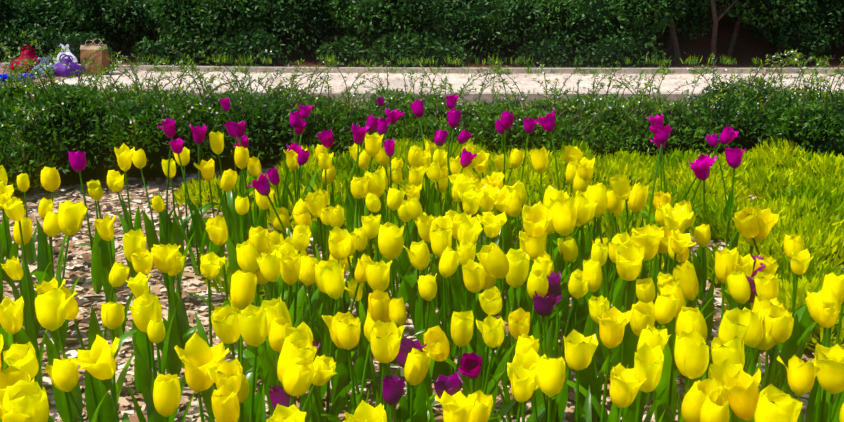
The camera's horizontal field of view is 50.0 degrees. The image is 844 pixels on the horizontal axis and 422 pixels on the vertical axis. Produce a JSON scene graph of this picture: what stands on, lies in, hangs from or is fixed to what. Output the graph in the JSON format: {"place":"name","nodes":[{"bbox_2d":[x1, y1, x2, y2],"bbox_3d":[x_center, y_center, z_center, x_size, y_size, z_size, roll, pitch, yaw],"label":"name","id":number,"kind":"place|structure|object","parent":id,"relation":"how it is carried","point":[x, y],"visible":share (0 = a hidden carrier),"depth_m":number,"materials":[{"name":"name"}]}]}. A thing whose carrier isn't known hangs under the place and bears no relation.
{"place":"outdoors","nodes":[
{"label":"outdoors","id":0,"kind":"place"},
{"bbox_2d":[0,0,843,421],"bbox_3d":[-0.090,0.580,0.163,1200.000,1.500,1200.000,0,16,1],"label":"ground","id":1,"kind":"structure","parent":0,"point":[748,48],"depth_m":11.15,"materials":[{"name":"brown soil"}]},
{"bbox_2d":[0,68,61,87],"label":"brick paving","id":2,"kind":"structure","parent":1,"relation":"on","point":[2,69],"depth_m":10.00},
{"bbox_2d":[0,73,36,80],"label":"folded picnic sheet","id":3,"kind":"object","parent":2,"relation":"on","point":[5,76],"visible":0.23,"depth_m":9.83,"materials":[{"name":"blue fabric"}]},
{"bbox_2d":[9,45,40,72],"bbox_3d":[-4.428,-1.709,10.221,0.269,0.344,0.374,11,19,34],"label":"red tote bag","id":4,"kind":"object","parent":2,"relation":"on","point":[30,54],"visible":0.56,"depth_m":10.17,"materials":[{"name":"fabric"}]},
{"bbox_2d":[32,56,54,76],"bbox_3d":[-4.227,-1.621,10.147,0.284,0.217,0.196,-4,16,-13],"label":"pale blue bag","id":5,"kind":"object","parent":2,"relation":"on","point":[41,62],"visible":0.38,"depth_m":10.10,"materials":[{"name":"blue fabric"}]},
{"bbox_2d":[54,44,77,64],"bbox_3d":[-4.088,-1.751,10.384,0.339,0.335,0.268,-2,16,-7],"label":"white plastic bag","id":6,"kind":"object","parent":2,"relation":"on","point":[68,52],"visible":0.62,"depth_m":10.31,"materials":[{"name":"grey plastic"}]},
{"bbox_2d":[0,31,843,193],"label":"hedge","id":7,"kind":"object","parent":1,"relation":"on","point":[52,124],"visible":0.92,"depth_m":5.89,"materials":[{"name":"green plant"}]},
{"bbox_2d":[0,0,843,67],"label":"evergreen shrub row","id":8,"kind":"object","parent":1,"relation":"on","point":[603,32],"visible":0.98,"depth_m":11.01,"materials":[{"name":"green plant"}]},
{"bbox_2d":[0,159,843,421],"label":"mulch chips","id":9,"kind":"object","parent":1,"relation":"on","point":[154,272],"visible":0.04,"depth_m":3.67,"materials":[{"name":"brown wood"}]},
{"bbox_2d":[0,94,843,421],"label":"tulips","id":10,"kind":"object","parent":9,"relation":"on","point":[656,338],"visible":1,"depth_m":2.67,"materials":[{"name":"yellow plant"}]},
{"bbox_2d":[0,62,843,104],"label":"path kerbs","id":11,"kind":"structure","parent":1,"relation":"on","point":[486,96],"depth_m":10.39,"materials":[{"name":"concrete"}]},
{"bbox_2d":[174,135,843,349],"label":"gold spiraea","id":12,"kind":"object","parent":1,"relation":"on","point":[800,193],"visible":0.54,"depth_m":4.89,"materials":[{"name":"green plant"}]},
{"bbox_2d":[0,69,843,91],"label":"path","id":13,"kind":"structure","parent":0,"point":[668,83],"depth_m":9.77,"materials":[{"name":"beige concrete"}]},
{"bbox_2d":[51,54,85,76],"bbox_3d":[-3.961,-1.634,10.117,0.331,0.257,0.206,8,18,26],"label":"purple bag","id":14,"kind":"object","parent":13,"relation":"on","point":[63,70],"visible":0.85,"depth_m":10.09,"materials":[{"name":"purple fabric"}]},
{"bbox_2d":[80,39,109,74],"bbox_3d":[-3.718,-1.753,10.289,0.285,0.397,0.169,4,16,13],"label":"paper bag","id":15,"kind":"object","parent":13,"relation":"on","point":[100,58],"visible":0.79,"depth_m":10.22,"materials":[{"name":"beige paper"}]}
]}

